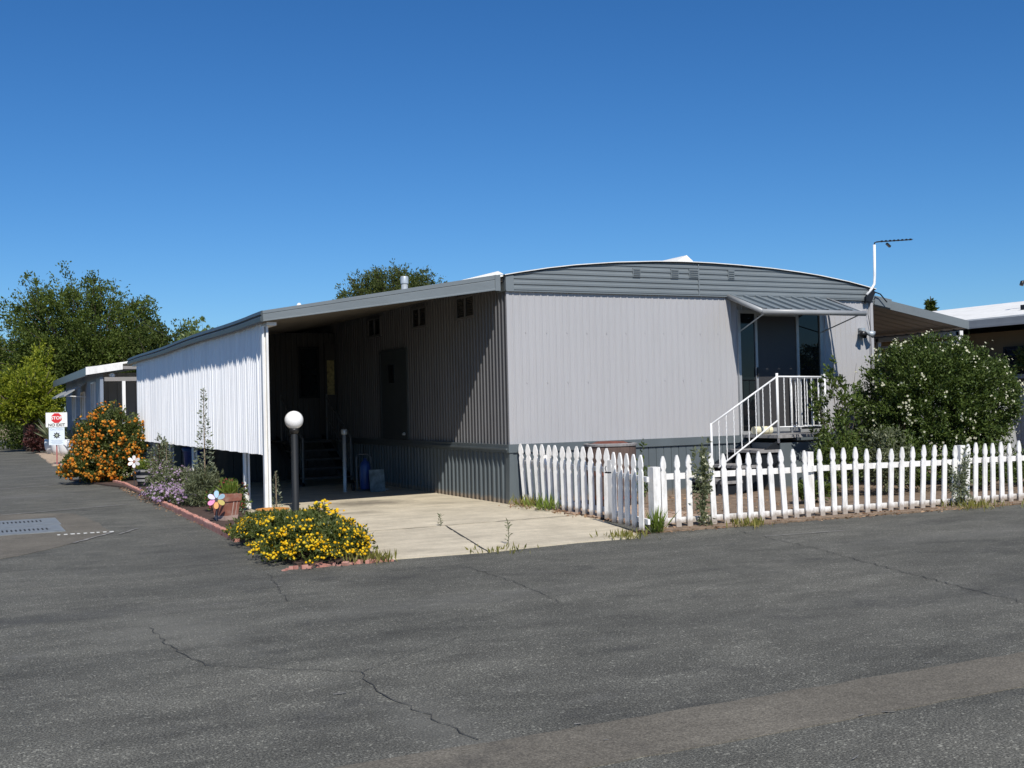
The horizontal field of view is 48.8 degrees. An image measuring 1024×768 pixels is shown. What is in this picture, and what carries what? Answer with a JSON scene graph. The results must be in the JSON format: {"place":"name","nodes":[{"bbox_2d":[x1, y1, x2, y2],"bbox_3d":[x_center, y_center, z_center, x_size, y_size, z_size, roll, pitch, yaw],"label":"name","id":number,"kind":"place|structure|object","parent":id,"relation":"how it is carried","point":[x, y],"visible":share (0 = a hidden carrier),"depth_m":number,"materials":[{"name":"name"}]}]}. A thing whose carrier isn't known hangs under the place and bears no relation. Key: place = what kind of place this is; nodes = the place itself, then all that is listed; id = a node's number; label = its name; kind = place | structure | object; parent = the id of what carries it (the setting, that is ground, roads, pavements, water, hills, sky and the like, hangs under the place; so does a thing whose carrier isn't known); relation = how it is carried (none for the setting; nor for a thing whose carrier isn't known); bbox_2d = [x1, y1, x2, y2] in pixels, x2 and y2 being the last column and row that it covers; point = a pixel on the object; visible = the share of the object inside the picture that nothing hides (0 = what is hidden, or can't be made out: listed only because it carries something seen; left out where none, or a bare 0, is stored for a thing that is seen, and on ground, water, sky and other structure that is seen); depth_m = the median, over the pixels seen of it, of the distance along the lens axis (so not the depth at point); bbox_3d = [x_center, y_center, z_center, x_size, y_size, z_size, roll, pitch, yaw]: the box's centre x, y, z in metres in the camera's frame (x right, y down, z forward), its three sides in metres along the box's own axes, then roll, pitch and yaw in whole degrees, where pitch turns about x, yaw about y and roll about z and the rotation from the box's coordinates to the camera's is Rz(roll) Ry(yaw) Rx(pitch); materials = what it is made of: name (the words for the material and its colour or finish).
{"place":"outdoors","nodes":[
{"label":"outdoors","id":0,"kind":"place"},
{"bbox_2d":[215,479,237,493],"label":"pot grass","id":1,"kind":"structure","parent":0,"point":[229,488],"depth_m":15.54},
{"bbox_2d":[332,258,446,299],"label":"tree","id":2,"kind":"object","parent":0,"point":[376,283],"visible":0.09,"depth_m":43.91,"materials":[{"name":"green plant"}]},
{"bbox_2d":[217,478,574,531],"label":"driveway","id":3,"kind":"structure","parent":0,"point":[393,508],"depth_m":17.23,"materials":[{"name":"concrete"}]},
{"bbox_2d":[159,443,184,470],"bbox_3d":[-7.231,1.247,24.464,0.740,1.780,0.630,-1,-1,-26],"label":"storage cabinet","id":4,"kind":"object","parent":3,"relation":"on","point":[178,456],"depth_m":24.15,"materials":[{"name":"blue paint"}]},
{"bbox_2d":[181,446,208,471],"bbox_3d":[-6.408,1.665,22.866,0.560,0.840,0.551,-1,-1,-26],"label":"blue bin","id":5,"kind":"object","parent":3,"relation":"on","point":[187,453],"visible":0.37,"depth_m":22.67,"materials":[{"name":"plastic"}]},
{"bbox_2d":[207,333,336,482],"bbox_3d":[-5.680,0.545,25.776,2.380,3.200,3.480,-1,-1,-26],"label":"storage room","id":6,"kind":"object","parent":3,"relation":"on","point":[302,379],"visible":0.39,"depth_m":24.46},
{"bbox_2d":[298,347,319,397],"bbox_3d":[-4.417,-0.250,24.543,0.460,1.120,0.050,-1,-1,-26],"label":"window","id":7,"kind":"structure","parent":6,"relation":"in","point":[308,357],"depth_m":24.54,"materials":[{"name":"glass"}]},
{"bbox_2d":[324,344,336,435],"bbox_3d":[-3.978,0.133,24.714,0.230,2.000,0.052,-1,-1,-26],"label":"door","id":8,"kind":"structure","parent":6,"relation":"in","point":[329,349],"depth_m":24.70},
{"bbox_2d":[271,471,283,506],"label":"tall weed","id":9,"kind":"object","parent":3,"relation":"on","point":[276,490],"visible":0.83,"depth_m":16.21,"materials":[{"name":"green plant"}]},
{"bbox_2d":[285,411,302,511],"bbox_3d":[-3.227,1.144,16.754,0.276,1.492,0.276,-1,-1,-26],"label":"globe lamp","id":10,"kind":"object","parent":3,"relation":"on","point":[293,421],"visible":0.97,"depth_m":16.70,"materials":[{"name":"grey paint"}]},
{"bbox_2d":[270,394,354,485],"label":"side stairs","id":11,"kind":"structure","parent":3,"relation":"on","point":[326,441],"depth_m":23.27,"materials":[{"name":"paint"}]},
{"bbox_2d":[127,275,503,508],"bbox_3d":[-4.737,0.288,22.375,3.759,3.474,13.630,-1,-1,-26],"label":"carport","id":12,"kind":"object","parent":3,"relation":"on","point":[226,367],"visible":0.93,"depth_m":18.11,"materials":[{"name":"paint"}]},
{"bbox_2d":[304,499,353,521],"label":"rangy lantana","id":13,"kind":"object","parent":3,"relation":"on","point":[317,506],"visible":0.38,"depth_m":13.89,"materials":[{"name":"yellow plant"}]},
{"bbox_2d":[341,429,346,491],"bbox_3d":[-3.041,1.389,20.492,0.116,1.144,0.113,-1,-1,-26],"label":"meter pole","id":14,"kind":"object","parent":3,"relation":"on","point":[343,432],"visible":1,"depth_m":20.46,"materials":[{"name":"metal"}]},
{"bbox_2d":[351,453,371,490],"bbox_3d":[-2.708,1.617,20.682,0.420,0.673,0.320,-1,-1,-26],"label":"hand truck","id":15,"kind":"object","parent":3,"relation":"on","point":[353,486],"visible":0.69,"depth_m":20.65,"materials":[{"name":"metal"}]},
{"bbox_2d":[360,458,370,488],"bbox_3d":[-2.685,1.641,20.636,0.200,0.560,0.200,-1,-1,-26],"label":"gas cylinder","id":16,"kind":"object","parent":15,"relation":"on","point":[365,467],"visible":0.97,"depth_m":20.55,"materials":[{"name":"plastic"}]},
{"bbox_2d":[369,469,384,491],"bbox_3d":[-2.427,1.738,20.294,0.280,0.399,0.087,-1,-1,-26],"label":"leaning board","id":17,"kind":"object","parent":3,"relation":"on","point":[377,480],"visible":1,"depth_m":20.28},
{"bbox_2d":[508,493,542,507],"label":"grass tuft","id":18,"kind":"object","parent":3,"relation":"on","point":[522,502],"visible":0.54,"depth_m":16.62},
{"bbox_2d":[522,493,561,510],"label":"grass tuft","id":19,"kind":"object","parent":3,"relation":"on","point":[550,502],"visible":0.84,"depth_m":15.96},
{"bbox_2d":[367,515,636,559],"bbox_3d":[-0.096,1.763,13.161,3.820,0.034,2.710,-1,-1,-26],"label":"driveway apron","id":20,"kind":"object","parent":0,"point":[447,541],"visible":0.7,"depth_m":12.91,"materials":[{"name":"concrete"}]},
{"bbox_2d":[505,518,512,543],"bbox_3d":[-0.042,1.576,12.127,0.086,0.299,0.091,-2,-1,39],"label":"driveway sprout","id":21,"kind":"object","parent":20,"relation":"on","point":[508,529],"visible":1,"depth_m":12.12,"materials":[{"name":"green plant"}]},
{"bbox_2d":[590,527,660,540],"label":"grass tuft","id":22,"kind":"object","parent":20,"relation":"on","point":[627,534],"visible":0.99,"depth_m":12.49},
{"bbox_2d":[605,452,649,529],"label":"picket gate","id":23,"kind":"structure","parent":20,"relation":"on","point":[640,478],"depth_m":13.30,"materials":[{"name":"white paint"}]},
{"bbox_2d":[0,437,1023,767],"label":"asphalt road","id":24,"kind":"structure","parent":0,"point":[652,623],"depth_m":7.28,"materials":[{"name":"asphalt"}]},
{"bbox_2d":[0,334,14,432],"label":"dark tree","id":25,"kind":"object","parent":24,"relation":"on","point":[3,385],"visible":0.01,"depth_m":64.15,"materials":[{"name":"green plant"}]},
{"bbox_2d":[0,359,65,451],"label":"citrus tree","id":26,"kind":"object","parent":24,"relation":"on","point":[26,403],"visible":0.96,"depth_m":49.93,"materials":[{"name":"green plant"}]},
{"bbox_2d":[21,422,45,452],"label":"maroon plant","id":27,"kind":"object","parent":24,"relation":"on","point":[34,441],"visible":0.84,"depth_m":47.67,"materials":[{"name":"brown plant"}]},
{"bbox_2d":[0,408,66,449],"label":"dark hedge","id":28,"kind":"object","parent":24,"relation":"on","point":[15,434],"visible":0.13,"depth_m":54.22,"materials":[{"name":"green plant"}]},
{"bbox_2d":[19,338,56,430],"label":"citrus tree","id":29,"kind":"object","parent":24,"relation":"on","point":[41,357],"visible":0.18,"depth_m":52.44,"materials":[{"name":"green plant"}]},
{"bbox_2d":[35,453,64,465],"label":"gravel strip","id":30,"kind":"object","parent":24,"relation":"on","point":[50,458],"visible":0.38,"depth_m":40.77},
{"bbox_2d":[44,439,53,453],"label":"planter tub","id":31,"kind":"object","parent":30,"relation":"on","point":[48,448],"visible":0.29,"depth_m":46.08,"materials":[{"name":"white paint"}]},
{"bbox_2d":[35,420,70,438],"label":"yucca plant","id":32,"kind":"object","parent":30,"relation":"on","point":[44,429],"visible":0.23,"depth_m":45.52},
{"bbox_2d":[46,412,66,463],"bbox_3d":[-14.357,1.715,35.574,0.630,1.630,0.090,-1,-1,-22],"label":"no exit sign","id":33,"kind":"object","parent":30,"relation":"on","point":[57,421],"visible":1,"depth_m":35.55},
{"bbox_2d":[51,439,68,454],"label":"planter tub","id":34,"kind":"object","parent":30,"relation":"on","point":[53,447],"visible":0.14,"depth_m":44.35,"materials":[{"name":"white paint"}]},
{"bbox_2d":[58,440,67,455],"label":"planter tub","id":35,"kind":"object","parent":30,"relation":"on","point":[63,450],"visible":0.21,"depth_m":43.12,"materials":[{"name":"white paint"}]},
{"bbox_2d":[67,440,75,454],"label":"planter tub","id":36,"kind":"object","parent":30,"relation":"on","point":[68,441],"visible":0.16,"depth_m":42.20,"materials":[{"name":"white paint"}]},
{"bbox_2d":[65,423,77,439],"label":"yucca plant","id":37,"kind":"object","parent":36,"relation":"in","point":[68,436],"visible":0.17,"depth_m":42.30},
{"bbox_2d":[0,513,108,558],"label":"road patch","id":38,"kind":"object","parent":24,"relation":"on","point":[16,545],"visible":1,"depth_m":14.20,"materials":[{"name":"asphalt"}]},
{"bbox_2d":[0,518,65,535],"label":"drain plates","id":39,"kind":"object","parent":38,"relation":"on","point":[29,526],"visible":1,"depth_m":15.36,"materials":[{"name":"metal"}]},
{"bbox_2d":[0,260,163,410],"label":"feathery tree","id":40,"kind":"object","parent":24,"relation":"on","point":[90,344],"visible":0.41,"depth_m":57.95,"materials":[{"name":"green plant"}]},
{"bbox_2d":[52,361,158,457],"bbox_3d":[-12.329,0.614,44.040,9.950,4.113,13.840,-1,-1,-26],"label":"neighbour home","id":41,"kind":"object","parent":24,"relation":"on","point":[87,390],"visible":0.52,"depth_m":39.48,"materials":[{"name":"grey"}]},
{"bbox_2d":[72,395,75,420],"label":"window","id":42,"kind":"structure","parent":41,"relation":"in","point":[73,398],"depth_m":44.25,"materials":[{"name":"glass"}]},
{"bbox_2d":[80,392,85,418],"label":"window","id":43,"kind":"structure","parent":41,"relation":"in","point":[82,399],"depth_m":41.09,"materials":[{"name":"glass"}]},
{"bbox_2d":[90,382,95,414],"bbox_3d":[-14.109,0.642,38.008,0.060,1.400,1.000,-1,-1,-26],"label":"window","id":44,"kind":"structure","parent":41,"relation":"in","point":[93,384],"depth_m":37.89,"materials":[{"name":"glass"}]},
{"bbox_2d":[118,316,200,372],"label":"dark tree","id":45,"kind":"object","parent":24,"relation":"on","point":[158,340],"visible":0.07,"depth_m":57.72,"materials":[{"name":"green plant"}]},
{"bbox_2d":[177,316,217,339],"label":"pale leafed tree","id":46,"kind":"object","parent":24,"relation":"on","point":[192,330],"visible":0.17,"depth_m":45.83,"materials":[{"name":"green plant"}]},
{"bbox_2d":[70,477,385,566],"bbox_3d":[-5.768,2.002,18.859,1.579,0.055,17.773,-1,-1,-26],"label":"planting bed","id":47,"kind":"object","parent":24,"relation":"on","point":[203,512],"visible":0.18,"depth_m":16.20,"materials":[{"name":"brown soil"}]},
{"bbox_2d":[55,400,150,482],"bbox_3d":[-9.336,1.278,25.796,2.147,1.873,2.725,-1,-1,-26],"label":"orange lantana","id":48,"kind":"object","parent":47,"relation":"on","point":[100,450],"visible":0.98,"depth_m":25.13,"materials":[{"name":"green plant"}]},
{"bbox_2d":[128,455,139,485],"bbox_3d":[-7.673,1.775,22.902,0.232,0.653,0.046,-1,-1,-19],"label":"flower pinwheel","id":49,"kind":"object","parent":47,"relation":"on","point":[132,459],"visible":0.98,"depth_m":22.90,"materials":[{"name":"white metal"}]},
{"bbox_2d":[135,469,150,486],"bbox_3d":[-7.516,1.931,23.317,0.528,0.360,0.523,-1,-1,-26],"label":"half barrel","id":50,"kind":"object","parent":47,"relation":"on","point":[141,474],"visible":0.38,"depth_m":23.09,"materials":[{"name":"grey paint"}]},
{"bbox_2d":[135,457,154,470],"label":"barrel foliage","id":51,"kind":"object","parent":50,"relation":"on","point":[141,465],"visible":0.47,"depth_m":23.20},
{"bbox_2d":[144,433,176,475],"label":"red stemmed plant","id":52,"kind":"object","parent":47,"relation":"on","point":[160,455],"visible":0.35,"depth_m":22.07,"materials":[{"name":"green plant"}]},
{"bbox_2d":[140,458,192,490],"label":"dusky flowers","id":53,"kind":"object","parent":47,"relation":"on","point":[164,473],"visible":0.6,"depth_m":20.47,"materials":[{"name":"green plant"}]},
{"bbox_2d":[139,480,195,503],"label":"purple flowers","id":54,"kind":"object","parent":47,"relation":"on","point":[162,492],"visible":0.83,"depth_m":18.75,"materials":[{"name":"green plant"}]},
{"bbox_2d":[113,480,239,541],"bbox_3d":[-5.942,1.970,19.007,0.160,0.093,13.081,-1,-1,-25],"label":"garden edging","id":55,"kind":"object","parent":47,"relation":"on","point":[210,525],"visible":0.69,"depth_m":15.97,"materials":[{"name":"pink brick"}]},
{"bbox_2d":[175,462,223,506],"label":"rosemary bush","id":56,"kind":"object","parent":47,"relation":"on","point":[191,483],"visible":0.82,"depth_m":17.86,"materials":[{"name":"green plant"}]},
{"bbox_2d":[189,388,218,500],"bbox_3d":[-4.918,0.996,18.044,0.475,1.894,0.542,0,-2,-44],"label":"tall weed","id":57,"kind":"object","parent":47,"relation":"on","point":[205,447],"visible":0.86,"depth_m":18.04,"materials":[{"name":"green plant"}]},
{"bbox_2d":[208,490,224,521],"bbox_3d":[-3.980,1.646,15.191,0.227,0.425,0.046,-1,-1,-14],"label":"flower pinwheel","id":58,"kind":"object","parent":47,"relation":"on","point":[212,501],"visible":1,"depth_m":15.18,"materials":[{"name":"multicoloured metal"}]},
{"bbox_2d":[210,493,241,520],"bbox_3d":[-3.930,1.688,15.501,0.306,0.350,0.306,-2,-1,36],"label":"square pot","id":59,"kind":"object","parent":47,"relation":"on","point":[228,509],"visible":0.89,"depth_m":15.41,"materials":[{"name":"ceramic"}]},
{"bbox_2d":[201,477,252,510],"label":"dusky flowers","id":60,"kind":"object","parent":47,"relation":"on","point":[242,505],"visible":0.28,"depth_m":16.83,"materials":[{"name":"green plant"}]},
{"bbox_2d":[255,507,288,510],"bbox_3d":[-3.125,1.730,14.724,0.444,0.207,0.442,-1,-1,-26],"label":"clay saucer","id":61,"kind":"object","parent":47,"relation":"on","point":[266,509],"visible":0.25,"depth_m":14.87,"materials":[{"name":"ceramic"}]},
{"bbox_2d":[222,506,378,563],"bbox_3d":[-2.422,1.579,12.578,1.529,0.438,4.213,-1,-1,-26],"label":"yellow lantana","id":62,"kind":"object","parent":47,"relation":"on","point":[284,534],"visible":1,"depth_m":11.38,"materials":[{"name":"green plant"}]},
{"bbox_2d":[281,558,393,570],"bbox_3d":[-1.681,1.736,10.884,1.122,0.053,0.151,-1,-1,-26],"label":"broken edging","id":63,"kind":"object","parent":24,"relation":"on","point":[344,563],"visible":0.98,"depth_m":10.86,"materials":[{"name":"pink brick"}]},
{"bbox_2d":[339,546,397,563],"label":"grass tuft","id":64,"kind":"object","parent":24,"relation":"on","point":[379,556],"visible":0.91,"depth_m":11.05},
{"bbox_2d":[465,542,538,553],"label":"grass tuft","id":65,"kind":"object","parent":24,"relation":"on","point":[497,548],"visible":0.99,"depth_m":11.63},
{"bbox_2d":[6,483,1010,758],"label":"road seams","id":66,"kind":"object","parent":24,"relation":"on","point":[324,573],"visible":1,"depth_m":13.65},
{"bbox_2d":[11,504,1021,738],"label":"road cracks","id":67,"kind":"object","parent":24,"relation":"on","point":[488,631],"visible":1,"depth_m":8.08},
{"bbox_2d":[302,255,875,503],"bbox_3d":[-0.213,-0.096,24.868,8.230,4.185,15.991,-1,-1,-26],"label":"mobile home","id":68,"kind":"object","parent":24,"relation":"on","point":[458,395],"visible":0.78,"depth_m":18.63,"materials":[{"name":"grey"}]},
{"bbox_2d":[367,316,381,337],"bbox_3d":[-2.745,-1.131,22.533,0.043,0.380,0.760,-1,-1,-26],"label":"window","id":69,"kind":"structure","parent":68,"relation":"in","point":[374,325],"depth_m":22.51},
{"bbox_2d":[379,347,409,439],"bbox_3d":[-2.276,0.194,21.546,0.103,1.710,1.470,-1,-1,-26],"label":"side door","id":70,"kind":"structure","parent":68,"relation":"in","point":[394,387],"depth_m":21.50,"materials":[{"name":"paint"}]},
{"bbox_2d":[411,305,427,328],"bbox_3d":[-1.667,-1.200,20.334,0.043,0.380,0.720,-1,-1,-26],"label":"window","id":71,"kind":"structure","parent":68,"relation":"in","point":[419,315],"depth_m":20.31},
{"bbox_2d":[455,293,475,320],"bbox_3d":[-0.763,-1.259,18.490,0.043,0.380,0.750,-1,-1,-26],"label":"window","id":72,"kind":"structure","parent":68,"relation":"in","point":[465,308],"depth_m":18.47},
{"bbox_2d":[736,310,823,434],"bbox_3d":[4.641,-0.210,19.387,1.840,2.100,0.075,-1,-1,-26],"label":"sliding door","id":73,"kind":"structure","parent":68,"relation":"in","point":[784,345],"depth_m":19.36,"materials":[{"name":"metal"}]},
{"bbox_2d":[858,328,875,337],"bbox_3d":[6.310,-0.909,20.143,0.356,0.191,0.244,-1,-1,-26],"label":"floodlight","id":74,"kind":"object","parent":68,"relation":"attached to","point":[863,332],"visible":1,"depth_m":20.10,"materials":[{"name":"metal"}]},
{"bbox_2d":[864,238,911,398],"bbox_3d":[6.867,-1.063,20.436,1.161,3.201,0.240,-1,-1,-26],"label":"tv antenna","id":75,"kind":"object","parent":68,"relation":"attached to","point":[870,294],"visible":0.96,"depth_m":20.28,"materials":[{"name":"white metal"}]},
{"bbox_2d":[644,506,676,532],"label":"grass tuft","id":76,"kind":"object","parent":24,"relation":"on","point":[655,521],"visible":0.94,"depth_m":12.95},
{"bbox_2d":[334,652,1023,767],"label":"paving strip","id":77,"kind":"object","parent":24,"relation":"on","point":[586,746],"visible":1,"depth_m":5.25,"materials":[{"name":"concrete"}]},
{"bbox_2d":[726,514,775,527],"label":"grass tuft","id":78,"kind":"object","parent":24,"relation":"on","point":[756,522],"visible":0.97,"depth_m":13.39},
{"bbox_2d":[924,296,939,310],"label":"conifer","id":79,"kind":"object","parent":24,"relation":"on","point":[930,305],"visible":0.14,"depth_m":89.76,"materials":[{"name":"green plant"}]},
{"bbox_2d":[935,497,1023,510],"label":"grass tuft","id":80,"kind":"object","parent":24,"relation":"on","point":[981,503],"visible":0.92,"depth_m":14.88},
{"bbox_2d":[0,0,1023,410],"label":"sky","id":81,"kind":"structure","parent":0,"point":[223,162],"materials":[{"name":"blue"}]},
{"bbox_2d":[560,505,700,525],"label":"paver path","id":82,"kind":"structure","parent":0,"point":[670,515],"depth_m":14.92,"materials":[{"name":"brick"}]},
{"bbox_2d":[526,467,1023,532],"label":"yard soil","id":83,"kind":"structure","parent":0,"point":[733,505],"depth_m":16.05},
{"bbox_2d":[518,444,617,518],"bbox_3d":[0.727,1.322,15.721,0.128,0.938,2.925,-1,-1,-23],"label":"side picket fence","id":84,"kind":"object","parent":83,"relation":"on","point":[545,463],"visible":0.92,"depth_m":15.48,"materials":[{"name":"white paint"}]},
{"bbox_2d":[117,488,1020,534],"bbox_3d":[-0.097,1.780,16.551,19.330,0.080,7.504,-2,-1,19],"label":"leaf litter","id":85,"kind":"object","parent":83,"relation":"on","point":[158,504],"visible":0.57,"depth_m":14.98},
{"bbox_2d":[583,441,636,506],"bbox_3d":[1.430,1.293,16.303,0.780,0.945,0.780,-1,-1,-26],"label":"barrel planter","id":86,"kind":"object","parent":83,"relation":"on","point":[622,447],"visible":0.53,"depth_m":16.02,"materials":[{"name":"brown wood"}]},
{"bbox_2d":[636,437,649,496],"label":"climbing weed","id":87,"kind":"object","parent":83,"relation":"on","point":[645,473],"visible":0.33,"depth_m":16.38,"materials":[{"name":"green plant"}]},
{"bbox_2d":[690,437,715,525],"bbox_3d":[2.264,1.154,13.459,0.372,1.064,0.278,-1,-1,-8],"label":"climbing weed","id":88,"kind":"object","parent":83,"relation":"on","point":[703,492],"visible":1,"depth_m":13.43,"materials":[{"name":"green plant"}]},
{"bbox_2d":[692,373,831,495],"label":"porch steps","id":89,"kind":"structure","parent":83,"relation":"on","point":[752,448],"depth_m":18.29,"materials":[{"name":"white metal"}]},
{"bbox_2d":[751,426,772,433],"bbox_3d":[4.179,0.771,18.837,0.360,0.127,0.130,-1,-1,-26],"label":"rolled mat","id":90,"kind":"object","parent":89,"relation":"on","point":[760,430],"visible":0.8,"depth_m":18.79,"materials":[{"name":"beige paint"}]},
{"bbox_2d":[791,478,830,502],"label":"ground plant","id":91,"kind":"object","parent":83,"relation":"on","point":[827,489],"visible":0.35,"depth_m":15.90,"materials":[{"name":"green plant"}]},
{"bbox_2d":[648,441,1023,530],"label":"picket fence","id":92,"kind":"object","parent":83,"relation":"on","point":[657,489],"visible":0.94,"depth_m":14.30,"materials":[{"name":"white paint"}]},
{"bbox_2d":[810,409,868,496],"bbox_3d":[5.013,1.033,17.015,1.127,1.313,0.776,-1,-1,-26],"label":"ground plant","id":93,"kind":"object","parent":83,"relation":"on","point":[826,474],"visible":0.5,"depth_m":16.95,"materials":[{"name":"green plant"}]},
{"bbox_2d":[808,354,872,485],"bbox_3d":[5.165,0.604,17.908,1.367,2.157,0.963,-1,-1,-26],"label":"twiggy shrub","id":94,"kind":"object","parent":83,"relation":"on","point":[816,407],"visible":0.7,"depth_m":17.78,"materials":[{"name":"green plant"}]},
{"bbox_2d":[707,280,1023,436],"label":"white roof home","id":95,"kind":"object","parent":83,"relation":"on","point":[1001,326],"visible":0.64,"depth_m":25.28,"materials":[{"name":"brown"}]},
{"bbox_2d":[1003,346,1023,373],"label":"window","id":96,"kind":"structure","parent":95,"relation":"in","point":[1008,351],"depth_m":24.75,"materials":[{"name":"glass"}]},
{"bbox_2d":[1009,346,1023,370],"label":"ledge plant","id":97,"kind":"object","parent":95,"relation":"on","point":[1020,365],"visible":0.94,"depth_m":24.22,"materials":[{"name":"green plant"}]},
{"bbox_2d":[852,421,917,492],"bbox_3d":[5.681,1.094,16.974,1.107,1.087,0.933,-1,-1,-26],"label":"ground plant","id":98,"kind":"object","parent":83,"relation":"on","point":[884,450],"visible":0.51,"depth_m":16.96,"materials":[{"name":"green plant"}]},
{"bbox_2d":[883,424,941,488],"bbox_3d":[6.194,1.131,17.432,1.100,1.034,0.775,-1,-1,-26],"label":"ground plant","id":99,"kind":"object","parent":83,"relation":"on","point":[918,457],"visible":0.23,"depth_m":17.42,"materials":[{"name":"green plant"}]},
{"bbox_2d":[873,296,968,435],"bbox_3d":[5.930,0.169,24.377,2.400,3.342,7.830,-1,-1,-26],"label":"patio cover","id":100,"kind":"object","parent":83,"relation":"on","point":[892,318],"visible":0.16,"depth_m":21.46,"materials":[{"name":"metal"}]},
{"bbox_2d":[850,330,1023,481],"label":"jasmine bush","id":101,"kind":"object","parent":83,"relation":"on","point":[953,390],"visible":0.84,"depth_m":18.51,"materials":[{"name":"green plant"}]},
{"bbox_2d":[947,445,973,505],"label":"ivy vine","id":102,"kind":"object","parent":83,"relation":"on","point":[962,490],"visible":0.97,"depth_m":15.11,"materials":[{"name":"green plant"}]},
{"bbox_2d":[906,383,1023,468],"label":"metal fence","id":103,"kind":"object","parent":83,"relation":"on","point":[1018,435],"visible":0.06,"depth_m":24.23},
{"bbox_2d":[936,437,1023,487],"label":"ground plant","id":104,"kind":"object","parent":83,"relation":"on","point":[1007,441],"visible":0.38,"depth_m":17.46,"materials":[{"name":"green plant"}]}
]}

